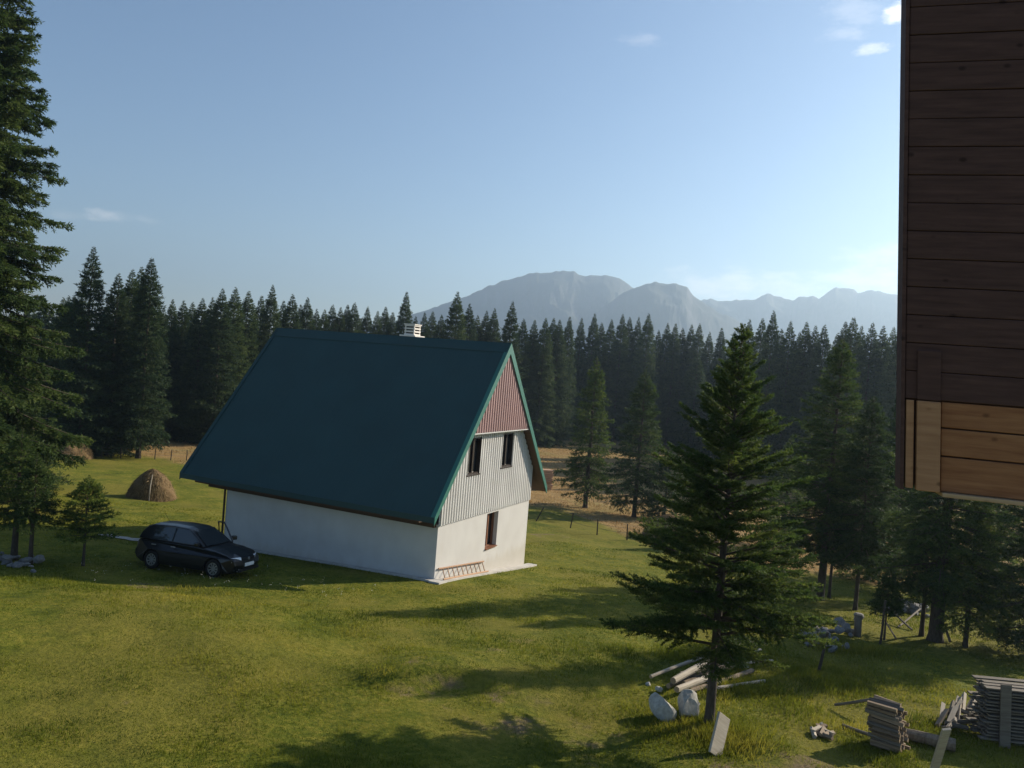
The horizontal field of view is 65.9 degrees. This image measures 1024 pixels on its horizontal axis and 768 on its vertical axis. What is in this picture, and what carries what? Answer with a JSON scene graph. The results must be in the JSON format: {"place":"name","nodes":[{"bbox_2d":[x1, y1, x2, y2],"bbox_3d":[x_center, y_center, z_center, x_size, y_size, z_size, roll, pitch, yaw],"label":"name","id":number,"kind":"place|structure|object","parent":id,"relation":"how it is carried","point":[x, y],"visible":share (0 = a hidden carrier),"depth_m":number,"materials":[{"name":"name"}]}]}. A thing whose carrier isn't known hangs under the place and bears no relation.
{"place":"outdoors","nodes":[
{"label":"outdoors","id":0,"kind":"place"},
{"bbox_2d":[0,0,900,329],"label":"sky","id":1,"kind":"structure","parent":0,"point":[366,154],"materials":[{"name":"blue"}]},
{"bbox_2d":[365,270,633,356],"bbox_3d":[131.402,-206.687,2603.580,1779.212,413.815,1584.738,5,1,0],"label":"mountain massif","id":2,"kind":"structure","parent":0,"point":[563,296],"depth_m":2703.80,"materials":[{"name":"stone"}]},
{"bbox_2d":[0,412,1023,767],"bbox_3d":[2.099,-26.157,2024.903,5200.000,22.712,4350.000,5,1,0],"label":"ground","id":3,"kind":"structure","parent":0,"point":[116,476],"depth_m":19.04,"materials":[{"name":"plant"}]},
{"bbox_2d":[0,427,56,560],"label":"spruce tree","id":4,"kind":"object","parent":3,"relation":"on","point":[25,442],"visible":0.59,"depth_m":27.04,"materials":[{"name":"green plant"}]},
{"bbox_2d":[1,452,69,564],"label":"spruce tree","id":5,"kind":"object","parent":3,"relation":"on","point":[28,510],"visible":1,"depth_m":26.31,"materials":[{"name":"green plant"}]},
{"bbox_2d":[3,336,76,491],"bbox_3d":[-30.731,2.021,49.414,6.656,10.868,7.204,5,1,0],"label":"spruce tree","id":6,"kind":"object","parent":3,"relation":"on","point":[47,462],"visible":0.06,"depth_m":49.79,"materials":[{"name":"green plant"}]},
{"bbox_2d":[0,0,95,504],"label":"spruce tree","id":7,"kind":"object","parent":3,"relation":"on","point":[18,390],"visible":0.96,"depth_m":38.92,"materials":[{"name":"green plant"}]},
{"bbox_2d":[27,296,93,434],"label":"spruce tree","id":8,"kind":"object","parent":3,"relation":"on","point":[55,363],"visible":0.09,"depth_m":75.79,"materials":[{"name":"green plant"}]},
{"bbox_2d":[45,441,93,460],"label":"haystack","id":9,"kind":"object","parent":3,"relation":"on","point":[87,453],"visible":0.27,"depth_m":67.47,"materials":[{"name":"plant"}]},
{"bbox_2d":[42,247,119,457],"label":"spruce tree","id":10,"kind":"object","parent":3,"relation":"on","point":[84,366],"visible":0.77,"depth_m":69.81,"materials":[{"name":"green plant"}]},
{"bbox_2d":[45,475,121,565],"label":"spruce tree","id":11,"kind":"object","parent":3,"relation":"on","point":[96,505],"visible":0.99,"depth_m":26.94,"materials":[{"name":"green plant"}]},
{"bbox_2d":[73,273,146,456],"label":"spruce tree","id":12,"kind":"object","parent":3,"relation":"on","point":[114,304],"visible":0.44,"depth_m":72.50,"materials":[{"name":"green plant"}]},
{"bbox_2d":[103,269,159,453],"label":"spruce tree","id":13,"kind":"object","parent":3,"relation":"on","point":[130,286],"visible":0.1,"depth_m":74.94,"materials":[{"name":"green plant"}]},
{"bbox_2d":[105,258,178,458],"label":"spruce tree","id":14,"kind":"object","parent":3,"relation":"on","point":[149,403],"visible":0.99,"depth_m":71.85,"materials":[{"name":"green plant"}]},
{"bbox_2d":[126,266,170,450],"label":"spruce tree","id":15,"kind":"object","parent":3,"relation":"on","point":[137,286],"visible":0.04,"depth_m":79.21,"materials":[{"name":"green plant"}]},
{"bbox_2d":[125,469,176,501],"bbox_3d":[-23.317,6.469,51.117,3.506,2.028,3.531,5,1,0],"label":"haystack","id":16,"kind":"object","parent":3,"relation":"on","point":[155,485],"visible":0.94,"depth_m":50.23,"materials":[{"name":"plant"}]},
{"bbox_2d":[154,309,177,438],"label":"spruce tree","id":17,"kind":"object","parent":3,"relation":"on","point":[170,356],"visible":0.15,"depth_m":91.22,"materials":[{"name":"green plant"}]},
{"bbox_2d":[159,299,182,432],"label":"spruce tree","id":18,"kind":"object","parent":3,"relation":"on","point":[174,327],"visible":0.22,"depth_m":95.06,"materials":[{"name":"green plant"}]},
{"bbox_2d":[173,300,192,370],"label":"spruce tree","id":19,"kind":"object","parent":3,"relation":"on","point":[182,317],"visible":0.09,"depth_m":97.21,"materials":[{"name":"green plant"}]},
{"bbox_2d":[161,298,219,443],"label":"spruce tree","id":20,"kind":"object","parent":3,"relation":"on","point":[190,364],"visible":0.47,"depth_m":89.96,"materials":[{"name":"green plant"}]},
{"bbox_2d":[135,515,258,577],"bbox_3d":[-11.078,5.720,28.409,4.165,1.827,2.441,4,-3,16],"label":"parked car","id":21,"kind":"object","parent":3,"relation":"on","point":[212,552],"visible":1,"depth_m":27.60,"materials":[{"name":"paint"}]},
{"bbox_2d":[175,289,240,444],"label":"spruce tree","id":22,"kind":"object","parent":3,"relation":"on","point":[217,337],"visible":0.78,"depth_m":89.02,"materials":[{"name":"green plant"}]},
{"bbox_2d":[209,288,251,424],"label":"spruce tree","id":23,"kind":"object","parent":3,"relation":"on","point":[241,364],"visible":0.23,"depth_m":92.84,"materials":[{"name":"green plant"}]},
{"bbox_2d":[225,291,263,391],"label":"spruce tree","id":24,"kind":"object","parent":3,"relation":"on","point":[252,322],"visible":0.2,"depth_m":96.10,"materials":[{"name":"green plant"}]},
{"bbox_2d":[252,286,281,360],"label":"spruce tree","id":25,"kind":"object","parent":3,"relation":"on","point":[269,317],"visible":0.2,"depth_m":98.73,"materials":[{"name":"green plant"}]},
{"bbox_2d":[0,295,540,363],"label":"forest","id":26,"kind":"object","parent":3,"relation":"on","point":[38,315],"depth_m":132.44,"materials":[{"name":"plant"}]},
{"bbox_2d":[280,294,302,328],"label":"spruce tree","id":27,"kind":"object","parent":3,"relation":"on","point":[292,320],"visible":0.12,"depth_m":105.32,"materials":[{"name":"green plant"}]},
{"bbox_2d":[297,297,315,329],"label":"spruce tree","id":28,"kind":"object","parent":3,"relation":"on","point":[309,321],"visible":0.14,"depth_m":109.68,"materials":[{"name":"green plant"}]},
{"bbox_2d":[340,303,362,332],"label":"spruce tree","id":29,"kind":"object","parent":3,"relation":"on","point":[349,322],"visible":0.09,"depth_m":120.92,"materials":[{"name":"green plant"}]},
{"bbox_2d":[179,323,546,584],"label":"gabled cottage","id":30,"kind":"structure","parent":3,"relation":"on","point":[411,453],"depth_m":33.36,"materials":[{"name":"white paint"}]},
{"bbox_2d":[438,561,488,579],"bbox_3d":[-1.917,7.530,31.977,0.348,0.876,3.938,5,1,25],"label":"wooden ladder","id":31,"kind":"object","parent":30,"relation":"on","point":[461,565],"visible":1,"depth_m":31.79,"materials":[{"name":"wood"}]},
{"bbox_2d":[466,437,480,476],"bbox_3d":[-1.584,2.961,32.303,0.200,1.550,1.150,5,1,25],"label":"window","id":32,"kind":"structure","parent":30,"relation":"in","point":[474,451],"depth_m":32.55,"materials":[{"name":"black glass"}]},
{"bbox_2d":[484,512,496,549],"bbox_3d":[-0.985,6.358,34.475,0.355,1.556,1.106,5,1,25],"label":"window","id":33,"kind":"structure","parent":30,"relation":"in","point":[490,517],"depth_m":34.81,"materials":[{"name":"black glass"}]},
{"bbox_2d":[500,433,512,468],"bbox_3d":[-0.259,2.946,35.134,0.200,1.550,1.180,5,1,25],"label":"window","id":34,"kind":"structure","parent":30,"relation":"in","point":[508,437],"depth_m":35.39,"materials":[{"name":"black glass"}]},
{"bbox_2d":[394,292,413,335],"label":"spruce tree","id":35,"kind":"object","parent":3,"relation":"on","point":[405,314],"visible":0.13,"depth_m":116.29,"materials":[{"name":"green plant"}]},
{"bbox_2d":[439,292,468,339],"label":"spruce tree","id":36,"kind":"object","parent":3,"relation":"on","point":[454,318],"visible":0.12,"depth_m":115.01,"materials":[{"name":"green plant"}]},
{"bbox_2d":[460,304,477,340],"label":"spruce tree","id":37,"kind":"object","parent":3,"relation":"on","point":[471,333],"visible":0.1,"depth_m":121.20,"materials":[{"name":"green plant"}]},
{"bbox_2d":[483,308,501,341],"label":"spruce tree","id":38,"kind":"object","parent":3,"relation":"on","point":[494,335],"visible":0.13,"depth_m":127.43,"materials":[{"name":"green plant"}]},
{"bbox_2d":[498,302,525,392],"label":"spruce tree","id":39,"kind":"object","parent":3,"relation":"on","point":[506,334],"visible":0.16,"depth_m":111.48,"materials":[{"name":"green plant"}]},
{"bbox_2d":[515,319,537,424],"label":"spruce tree","id":40,"kind":"object","parent":3,"relation":"on","point":[525,346],"visible":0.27,"depth_m":125.33,"materials":[{"name":"green plant"}]},
{"bbox_2d":[521,320,544,444],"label":"spruce tree","id":41,"kind":"object","parent":3,"relation":"on","point":[534,336],"visible":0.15,"depth_m":129.34,"materials":[{"name":"green plant"}]},
{"bbox_2d":[525,318,557,448],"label":"spruce tree","id":42,"kind":"object","parent":3,"relation":"on","point":[542,393],"visible":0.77,"depth_m":127.00,"materials":[{"name":"green plant"}]},
{"bbox_2d":[538,320,576,446],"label":"spruce tree","id":43,"kind":"object","parent":3,"relation":"on","point":[562,359],"visible":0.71,"depth_m":130.94,"materials":[{"name":"green plant"}]},
{"bbox_2d":[553,317,577,440],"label":"spruce tree","id":44,"kind":"object","parent":3,"relation":"on","point":[571,342],"visible":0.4,"depth_m":135.15,"materials":[{"name":"green plant"}]},
{"bbox_2d":[127,439,1023,584],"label":"meadow grass","id":45,"kind":"structure","parent":3,"relation":"on","point":[612,521],"depth_m":73.34,"materials":[{"name":"plant"}]},
{"bbox_2d":[565,318,589,437],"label":"spruce tree","id":46,"kind":"object","parent":3,"relation":"on","point":[579,338],"visible":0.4,"depth_m":152.67,"materials":[{"name":"green plant"}]},
{"bbox_2d":[552,357,616,507],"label":"spruce tree","id":47,"kind":"object","parent":3,"relation":"on","point":[575,465],"visible":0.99,"depth_m":67.28,"materials":[{"name":"green plant"}]},
{"bbox_2d":[576,314,604,431],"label":"spruce tree","id":48,"kind":"object","parent":3,"relation":"on","point":[592,341],"visible":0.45,"depth_m":152.53,"materials":[{"name":"green plant"}]},
{"bbox_2d":[589,323,611,435],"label":"spruce tree","id":49,"kind":"object","parent":3,"relation":"on","point":[603,349],"visible":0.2,"depth_m":156.18,"materials":[{"name":"green plant"}]},
{"bbox_2d":[600,319,616,401],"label":"spruce tree","id":50,"kind":"object","parent":3,"relation":"on","point":[610,334],"visible":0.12,"depth_m":160.14,"materials":[{"name":"green plant"}]},
{"bbox_2d":[596,314,631,440],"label":"spruce tree","id":51,"kind":"object","parent":3,"relation":"on","point":[620,370],"visible":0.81,"depth_m":153.60,"materials":[{"name":"green plant"}]},
{"bbox_2d":[610,317,635,440],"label":"spruce tree","id":52,"kind":"object","parent":3,"relation":"on","point":[629,330],"visible":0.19,"depth_m":157.34,"materials":[{"name":"green plant"}]},
{"bbox_2d":[614,317,644,440],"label":"spruce tree","id":53,"kind":"object","parent":3,"relation":"on","point":[637,335],"visible":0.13,"depth_m":157.42,"materials":[{"name":"green plant"}]},
{"bbox_2d":[595,367,671,517],"bbox_3d":[10.235,4.872,64.632,6.328,12.746,6.135,5,1,0],"label":"spruce tree","id":54,"kind":"object","parent":3,"relation":"on","point":[638,469],"visible":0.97,"depth_m":64.08,"materials":[{"name":"green plant"}]},
{"bbox_2d":[620,313,661,444],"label":"spruce tree","id":55,"kind":"object","parent":3,"relation":"on","point":[639,356],"visible":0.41,"depth_m":149.20,"materials":[{"name":"green plant"}]},
{"bbox_2d":[634,446,683,518],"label":"spruce tree","id":56,"kind":"object","parent":3,"relation":"on","point":[663,508],"visible":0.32,"depth_m":64.20,"materials":[{"name":"green plant"}]},
{"bbox_2d":[649,692,676,721],"bbox_3d":[3.285,7.165,17.292,0.443,0.710,0.641,4,1,-30],"label":"boulder","id":57,"kind":"object","parent":3,"relation":"on","point":[661,708],"visible":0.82,"depth_m":17.11,"materials":[{"name":"stone"}]},
{"bbox_2d":[653,323,676,439],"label":"spruce tree","id":58,"kind":"object","parent":3,"relation":"on","point":[663,347],"visible":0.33,"depth_m":158.23,"materials":[{"name":"green plant"}]},
{"bbox_2d":[652,324,682,444],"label":"spruce tree","id":59,"kind":"object","parent":3,"relation":"on","point":[674,353],"visible":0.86,"depth_m":155.94,"materials":[{"name":"green plant"}]},
{"bbox_2d":[664,325,694,440],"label":"spruce tree","id":60,"kind":"object","parent":3,"relation":"on","point":[690,337],"visible":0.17,"depth_m":159.31,"materials":[{"name":"green plant"}]},
{"bbox_2d":[671,328,689,436],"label":"spruce tree","id":61,"kind":"object","parent":3,"relation":"on","point":[681,342],"visible":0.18,"depth_m":159.36,"materials":[{"name":"green plant"}]},
{"bbox_2d":[666,674,696,688],"bbox_3d":[4.695,7.475,20.351,0.162,0.162,3.009,6,-2,37],"label":"log","id":62,"kind":"object","parent":3,"relation":"on","point":[669,685],"visible":0.26,"depth_m":19.44,"materials":[{"name":"brown wood"}]},
{"bbox_2d":[649,657,704,678],"bbox_3d":[4.292,7.300,20.438,0.114,0.109,2.609,6,0,43],"label":"log","id":63,"kind":"object","parent":62,"relation":"on","point":[668,669],"visible":0.81,"depth_m":20.17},
{"bbox_2d":[680,665,732,674],"bbox_3d":[5.061,7.323,20.247,2.040,0.128,0.131,6,0,-33],"label":"log","id":64,"kind":"object","parent":62,"relation":"on","point":[700,672],"visible":0.26,"depth_m":20.09,"materials":[{"name":"brown wood"}]},
{"bbox_2d":[670,662,707,683],"bbox_3d":[4.595,7.191,19.931,0.179,0.180,2.484,6,0,37],"label":"log","id":65,"kind":"object","parent":64,"relation":"on","point":[683,674],"visible":0.58,"depth_m":19.40,"materials":[{"name":"wood"}]},
{"bbox_2d":[667,353,707,451],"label":"spruce tree","id":66,"kind":"object","parent":3,"relation":"on","point":[687,435],"visible":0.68,"depth_m":143.76,"materials":[{"name":"green plant"}]},
{"bbox_2d":[678,689,698,717],"bbox_3d":[3.861,7.080,17.479,0.443,0.637,0.523,4,1,-17],"label":"boulder","id":67,"kind":"object","parent":3,"relation":"on","point":[688,702],"visible":0.88,"depth_m":17.33,"materials":[{"name":"stone"}]},
{"bbox_2d":[672,323,704,444],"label":"spruce tree","id":68,"kind":"object","parent":3,"relation":"on","point":[696,350],"visible":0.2,"depth_m":157.22,"materials":[{"name":"green plant"}]},
{"bbox_2d":[690,332,713,407],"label":"spruce tree","id":69,"kind":"object","parent":3,"relation":"on","point":[708,345],"visible":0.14,"depth_m":154.81,"materials":[{"name":"green plant"}]},
{"bbox_2d":[707,328,726,386],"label":"spruce tree","id":70,"kind":"object","parent":3,"relation":"on","point":[721,352],"visible":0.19,"depth_m":152.32,"materials":[{"name":"green plant"}]},
{"bbox_2d":[708,711,729,755],"bbox_3d":[4.155,7.036,15.825,0.050,0.800,0.420,-11,-45,46],"label":"leaning board","id":71,"kind":"object","parent":3,"relation":"on","point":[719,734],"visible":0.8,"depth_m":15.79,"materials":[{"name":"wood"}]},
{"bbox_2d":[599,323,841,724],"bbox_3d":[4.632,3.187,17.117,5.344,9.039,4.960,5,1,0],"label":"spruce tree","id":72,"kind":"object","parent":3,"relation":"on","point":[706,510],"visible":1,"depth_m":16.41,"materials":[{"name":"green plant"}]},
{"bbox_2d":[689,668,753,691],"bbox_3d":[5.397,7.565,20.156,0.147,0.127,3.159,6,-2,44],"label":"log","id":73,"kind":"object","parent":3,"relation":"on","point":[746,672],"visible":0.61,"depth_m":20.22,"materials":[{"name":"brown wood"}]},
{"bbox_2d":[674,675,707,692],"bbox_3d":[4.567,7.314,19.435,0.166,0.155,2.111,6,-2,41],"label":"log","id":74,"kind":"object","parent":73,"relation":"on","point":[689,684],"visible":0.61,"depth_m":19.04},
{"bbox_2d":[736,318,769,446],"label":"spruce tree","id":75,"kind":"object","parent":3,"relation":"on","point":[760,333],"visible":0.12,"depth_m":119.85,"materials":[{"name":"green plant"}]},
{"bbox_2d":[741,311,788,478],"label":"spruce tree","id":76,"kind":"object","parent":3,"relation":"on","point":[773,361],"visible":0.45,"depth_m":111.49,"materials":[{"name":"green plant"}]},
{"bbox_2d":[759,322,803,477],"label":"spruce tree","id":77,"kind":"object","parent":3,"relation":"on","point":[790,365],"visible":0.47,"depth_m":112.49,"materials":[{"name":"green plant"}]},
{"bbox_2d":[752,437,814,549],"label":"spruce tree","id":78,"kind":"object","parent":3,"relation":"on","point":[785,498],"visible":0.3,"depth_m":54.64,"materials":[{"name":"green plant"}]},
{"bbox_2d":[772,322,813,472],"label":"spruce tree","id":79,"kind":"object","parent":3,"relation":"on","point":[802,343],"visible":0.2,"depth_m":113.60,"materials":[{"name":"green plant"}]},
{"bbox_2d":[783,326,823,475],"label":"spruce tree","id":80,"kind":"object","parent":3,"relation":"on","point":[814,338],"visible":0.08,"depth_m":113.56,"materials":[{"name":"green plant"}]},
{"bbox_2d":[786,325,831,481],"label":"spruce tree","id":81,"kind":"object","parent":3,"relation":"on","point":[818,358],"visible":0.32,"depth_m":109.69,"materials":[{"name":"green plant"}]},
{"bbox_2d":[756,340,886,600],"bbox_3d":[13.976,3.957,35.340,5.643,12.065,5.502,5,1,0],"label":"spruce tree","id":82,"kind":"object","parent":3,"relation":"on","point":[838,387],"visible":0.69,"depth_m":34.78,"materials":[{"name":"green plant"}]},
{"bbox_2d":[802,322,852,481],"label":"spruce tree","id":83,"kind":"object","parent":3,"relation":"on","point":[843,334],"visible":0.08,"depth_m":106.99,"materials":[{"name":"green plant"}]},
{"bbox_2d":[804,451,854,597],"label":"spruce tree","id":84,"kind":"object","parent":3,"relation":"on","point":[830,583],"visible":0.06,"depth_m":36.76,"materials":[{"name":"green plant"}]},
{"bbox_2d":[814,317,868,480],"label":"spruce tree","id":85,"kind":"object","parent":3,"relation":"on","point":[856,339],"visible":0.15,"depth_m":102.40,"materials":[{"name":"green plant"}]},
{"bbox_2d":[827,322,884,492],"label":"spruce tree","id":86,"kind":"object","parent":3,"relation":"on","point":[868,370],"visible":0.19,"depth_m":101.43,"materials":[{"name":"green plant"}]},
{"bbox_2d":[813,395,919,610],"bbox_3d":[14.847,5.153,33.163,4.291,9.452,4.487,5,1,0],"label":"spruce tree","id":87,"kind":"object","parent":3,"relation":"on","point":[868,473],"visible":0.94,"depth_m":32.76,"materials":[{"name":"green plant"}]},
{"bbox_2d":[828,462,906,585],"bbox_3d":[20.388,7.851,44.333,4.600,7.264,4.470,5,1,0],"label":"spruce tree","id":88,"kind":"object","parent":3,"relation":"on","point":[846,575],"visible":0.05,"depth_m":43.87,"materials":[{"name":"green plant"}]},
{"bbox_2d":[860,326,890,410],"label":"spruce tree","id":89,"kind":"object","parent":3,"relation":"on","point":[884,339],"visible":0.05,"depth_m":102.97,"materials":[{"name":"green plant"}]},
{"bbox_2d":[866,327,896,463],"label":"spruce tree","id":90,"kind":"object","parent":3,"relation":"on","point":[884,352],"visible":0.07,"depth_m":100.89,"materials":[{"name":"green plant"}]},
{"bbox_2d":[861,336,909,497],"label":"spruce tree","id":91,"kind":"object","parent":3,"relation":"on","point":[886,397],"visible":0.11,"depth_m":96.82,"materials":[{"name":"green plant"}]},
{"bbox_2d":[866,566,908,639],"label":"spruce tree","id":92,"kind":"object","parent":3,"relation":"on","point":[896,605],"visible":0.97,"depth_m":27.36,"materials":[{"name":"green plant"}]},
{"bbox_2d":[866,399,935,575],"bbox_3d":[20.270,5.335,41.642,4.418,11.739,4.814,6,2,37],"label":"spruce tree","id":93,"kind":"object","parent":3,"relation":"on","point":[891,443],"visible":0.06,"depth_m":41.35,"materials":[{"name":"green plant"}]},
{"bbox_2d":[894,508,959,636],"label":"spruce tree","id":94,"kind":"object","parent":3,"relation":"on","point":[922,612],"visible":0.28,"depth_m":28.39,"materials":[{"name":"green plant"}]},
{"bbox_2d":[906,728,955,751],"bbox_3d":[9.053,7.750,17.252,1.110,0.271,0.281,3,0,29],"label":"log","id":95,"kind":"object","parent":3,"relation":"on","point":[930,739],"visible":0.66,"depth_m":17.16,"materials":[{"name":"grey wood"}]},
{"bbox_2d":[852,452,1023,643],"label":"spruce tree","id":96,"kind":"object","parent":3,"relation":"on","point":[946,510],"visible":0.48,"depth_m":27.15,"materials":[{"name":"green plant"}]},
{"bbox_2d":[930,728,950,767],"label":"slanting plank","id":97,"kind":"object","parent":3,"relation":"on","point":[941,745],"visible":1,"depth_m":14.84,"materials":[{"name":"wood"}]},
{"bbox_2d":[921,503,1018,647],"bbox_3d":[16.054,6.715,27.360,3.030,5.624,3.008,5,1,0],"label":"spruce tree","id":98,"kind":"object","parent":3,"relation":"on","point":[969,620],"visible":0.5,"depth_m":27.00,"materials":[{"name":"green plant"}]},
{"bbox_2d":[961,503,1023,653],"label":"spruce tree","id":99,"kind":"object","parent":3,"relation":"on","point":[1017,636],"visible":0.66,"depth_m":26.94,"materials":[{"name":"green plant"}]},
{"bbox_2d":[961,502,1023,601],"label":"spruce tree","id":100,"kind":"object","parent":3,"relation":"on","point":[1012,562],"visible":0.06,"depth_m":40.26,"materials":[{"name":"green plant"}]},
{"bbox_2d":[999,684,1011,748],"bbox_3d":[10.931,7.379,17.501,0.230,1.420,0.040,2,-2,4],"label":"upright board","id":101,"kind":"object","parent":3,"relation":"on","point":[1005,716],"visible":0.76,"depth_m":17.48,"materials":[{"name":"wood"}]},
{"bbox_2d":[576,282,769,368],"bbox_3d":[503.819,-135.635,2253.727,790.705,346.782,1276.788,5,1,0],"label":"mountain shoulder","id":102,"kind":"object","parent":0,"point":[673,305],"visible":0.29,"depth_m":2305.75},
{"bbox_2d":[700,287,896,365],"bbox_3d":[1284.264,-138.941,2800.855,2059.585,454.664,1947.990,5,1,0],"label":"mountain range","id":103,"kind":"structure","parent":0,"point":[833,310],"depth_m":2943.06,"materials":[{"name":"stone"}]},
{"bbox_2d":[606,633,1023,767],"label":"tall grass","id":104,"kind":"structure","parent":0,"point":[743,733],"depth_m":18.19,"materials":[{"name":"plant"}]},
{"bbox_2d":[895,0,1023,505],"bbox_3d":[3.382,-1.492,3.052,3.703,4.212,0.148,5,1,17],"label":"log cabin","id":105,"kind":"object","parent":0,"point":[960,376],"visible":1,"depth_m":3.44,"materials":[{"name":"brown wood"}]},
{"label":"stacked board","id":106,"kind":"object","parent":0,"visible":0},
{"bbox_2d":[971,675,1023,682],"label":"stacked board","id":107,"kind":"object","parent":106,"relation":"on","point":[998,678],"visible":1,"depth_m":18.16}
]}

